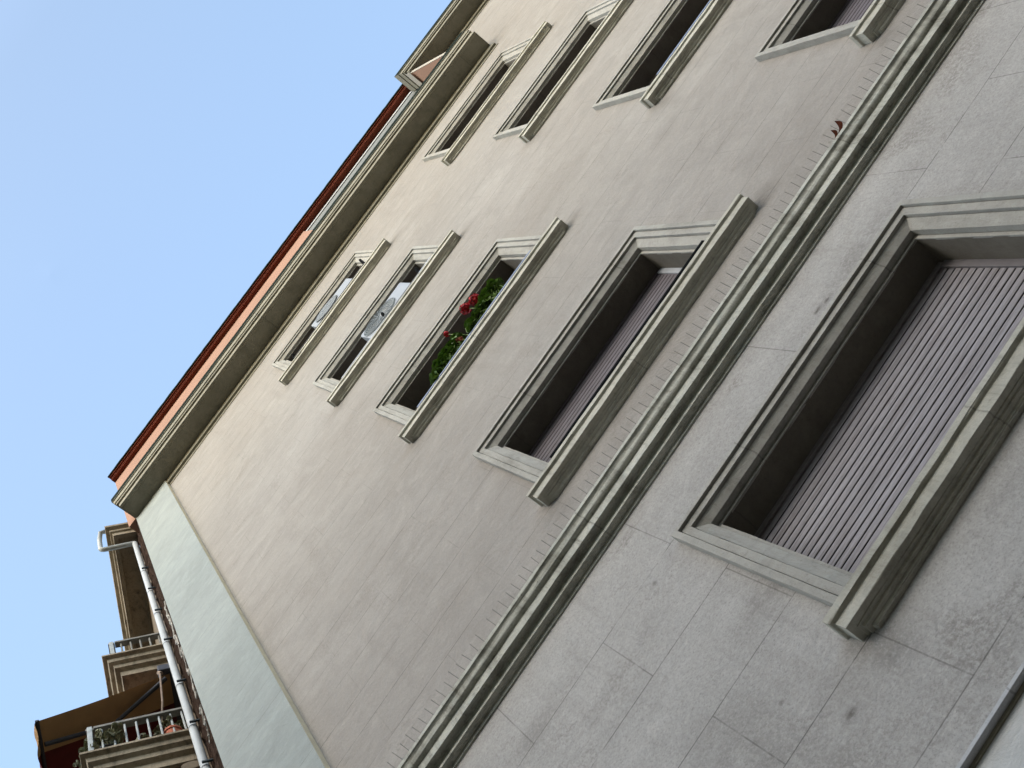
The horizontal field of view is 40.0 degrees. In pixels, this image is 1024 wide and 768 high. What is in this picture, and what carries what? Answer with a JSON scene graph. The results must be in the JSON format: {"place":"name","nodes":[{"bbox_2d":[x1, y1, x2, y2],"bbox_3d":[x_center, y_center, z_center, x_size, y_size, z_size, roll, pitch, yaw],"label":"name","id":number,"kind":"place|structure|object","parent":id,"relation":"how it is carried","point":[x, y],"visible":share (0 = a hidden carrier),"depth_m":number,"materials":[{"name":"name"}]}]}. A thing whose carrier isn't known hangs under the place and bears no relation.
{"place":"outdoors","nodes":[
{"label":"outdoors","id":0,"kind":"place"},
{"bbox_2d":[0,0,451,767],"label":"sky","id":1,"kind":"structure","parent":0,"point":[156,156],"materials":[{"name":"blue"}]},
{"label":"pavement","id":2,"kind":"structure","parent":0,"visible":0},
{"bbox_2d":[79,522,223,767],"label":"corner building","id":3,"kind":"structure","parent":2,"relation":"on","point":[139,659],"depth_m":14.62,"materials":[{"name":"brown paint"}]},
{"bbox_2d":[73,722,124,767],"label":"potted plant","id":4,"kind":"object","parent":3,"relation":"on","point":[108,736],"visible":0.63,"depth_m":12.29,"materials":[{"name":"green plant"}]},
{"bbox_2d":[34,663,184,767],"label":"awning","id":5,"kind":"object","parent":3,"relation":"attached to","point":[60,738],"visible":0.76,"depth_m":13.23,"materials":[{"name":"beige fabric"}]},
{"bbox_2d":[133,732,149,740],"bbox_3d":[-3.213,3.222,12.331,0.220,0.574,0.223,38,-98,-17],"label":"potted plant","id":6,"kind":"object","parent":3,"relation":"on","point":[145,735],"visible":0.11,"depth_m":12.47,"materials":[{"name":"green plant"}]},
{"bbox_2d":[97,529,212,767],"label":"drainpipe","id":7,"kind":"object","parent":3,"relation":"attached to","point":[200,751],"visible":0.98,"depth_m":14.01,"materials":[{"name":"white metal"}]},
{"bbox_2d":[152,715,187,735],"bbox_3d":[-2.983,3.092,12.393,0.402,0.568,0.229,-13,-82,-17],"label":"potted plant","id":8,"kind":"object","parent":3,"relation":"on","point":[177,726],"visible":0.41,"depth_m":12.54,"materials":[{"name":"green plant"}]},
{"bbox_2d":[181,760,199,767],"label":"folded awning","id":9,"kind":"object","parent":3,"relation":"attached to","point":[192,764],"visible":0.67,"depth_m":11.37,"materials":[{"name":"fabric"}]},
{"bbox_2d":[108,0,1023,767],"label":"apartment building","id":10,"kind":"structure","parent":2,"relation":"on","point":[788,532],"depth_m":7.90,"materials":[{"name":"beige paint"}]},
{"bbox_2d":[291,259,364,358],"bbox_3d":[-2.187,-0.890,16.780,0.081,0.282,1.472,38,-98,-17],"label":"clothes rack","id":11,"kind":"object","parent":10,"relation":"attached to","point":[362,262],"visible":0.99,"depth_m":16.68,"materials":[{"name":"black plastic"}]},
{"bbox_2d":[272,238,390,385],"bbox_3d":[-2.195,-0.828,17.294,0.374,1.593,2.100,38,-98,-17],"label":"window","id":12,"kind":"structure","parent":10,"relation":"in","point":[285,362],"depth_m":16.67,"materials":[{"name":"stone"}]},
{"bbox_2d":[312,278,351,328],"bbox_3d":[-2.074,-0.917,16.913,0.250,0.465,0.727,38,-98,-17],"label":"air conditioner","id":13,"kind":"object","parent":10,"relation":"on","point":[327,307],"visible":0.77,"depth_m":16.88,"materials":[{"name":"metal"}]},
{"bbox_2d":[361,283,409,341],"bbox_3d":[-1.180,-0.681,14.145,0.248,0.544,0.690,38,-98,-17],"label":"air conditioner","id":14,"kind":"object","parent":10,"relation":"on","point":[377,319],"visible":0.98,"depth_m":14.11,"materials":[{"name":"metal"}]},
{"bbox_2d":[312,230,460,406],"bbox_3d":[-1.258,-0.619,14.463,0.374,1.532,2.098,38,-98,-17],"label":"window","id":15,"kind":"structure","parent":10,"relation":"in","point":[354,355],"depth_m":13.92,"materials":[{"name":"stone"}]},
{"bbox_2d":[381,267,419,317],"bbox_3d":[-1.095,-0.892,13.972,0.081,0.198,0.631,38,-98,-17],"label":"clothes rack","id":16,"kind":"object","parent":10,"relation":"attached to","point":[417,270],"visible":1,"depth_m":13.95,"materials":[{"name":"black plastic"}]},
{"bbox_2d":[387,635,484,767],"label":"bird spike strip","id":17,"kind":"object","parent":10,"relation":"on","point":[435,702],"visible":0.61,"depth_m":7.04,"materials":[{"name":"grey metal"}]},
{"bbox_2d":[429,331,468,383],"bbox_3d":[-0.491,-0.169,11.212,0.259,0.552,0.508,38,-98,-17],"label":"geranium planter","id":18,"kind":"object","parent":10,"relation":"on","point":[447,352],"visible":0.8,"depth_m":11.12,"materials":[{"name":"green plant"}]},
{"bbox_2d":[373,217,568,443],"bbox_3d":[-0.320,-0.395,11.603,0.374,1.559,2.123,38,-98,-17],"label":"window","id":19,"kind":"structure","parent":10,"relation":"in","point":[411,401],"depth_m":11.53,"materials":[{"name":"stone"}]},
{"bbox_2d":[459,277,508,332],"bbox_3d":[-0.202,-0.598,11.301,0.271,0.605,0.570,38,-98,-17],"label":"geranium planter","id":20,"kind":"object","parent":10,"relation":"on","point":[484,299],"visible":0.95,"depth_m":11.23,"materials":[{"name":"green plant"}]},
{"bbox_2d":[422,21,551,165],"bbox_3d":[-0.314,-3.493,17.756,0.374,1.740,2.163,38,-98,-17],"label":"window","id":21,"kind":"structure","parent":10,"relation":"in","point":[510,61],"depth_m":18.06,"materials":[{"name":"stone"}]},
{"bbox_2d":[492,0,633,142],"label":"window","id":22,"kind":"structure","parent":10,"relation":"in","point":[598,21],"depth_m":15.41,"materials":[{"name":"stone"}]},
{"bbox_2d":[472,194,757,506],"bbox_3d":[0.640,-0.177,8.697,0.374,1.587,2.143,38,-98,-17],"label":"window","id":23,"kind":"structure","parent":10,"relation":"in","point":[596,360],"depth_m":9.09,"materials":[{"name":"stone"}]},
{"bbox_2d":[592,0,732,110],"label":"window","id":24,"kind":"structure","parent":10,"relation":"in","point":[682,26],"depth_m":12.59,"materials":[{"name":"stone"}]},
{"bbox_2d":[486,16,916,625],"bbox_3d":[1.046,-0.389,7.346,0.090,0.072,4.001,38,-98,-17],"label":"bird spike strip","id":25,"kind":"object","parent":10,"relation":"on","point":[694,324],"visible":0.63,"depth_m":7.34,"materials":[{"name":"grey metal"}]},
{"bbox_2d":[754,0,904,61],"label":"window","id":26,"kind":"structure","parent":10,"relation":"in","point":[807,23],"depth_m":9.53,"materials":[{"name":"stone"}]},
{"bbox_2d":[828,121,842,143],"bbox_3d":[1.713,-1.331,7.484,0.030,0.096,0.154,33,-96,-18],"label":"dry leaf","id":27,"kind":"object","parent":10,"relation":"on","point":[839,124],"visible":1,"depth_m":7.47,"materials":[{"name":"brown plant"}]},
{"bbox_2d":[671,189,1023,641],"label":"window","id":28,"kind":"structure","parent":10,"relation":"in","point":[836,491],"depth_m":6.02,"materials":[{"name":"stone"}]}
]}

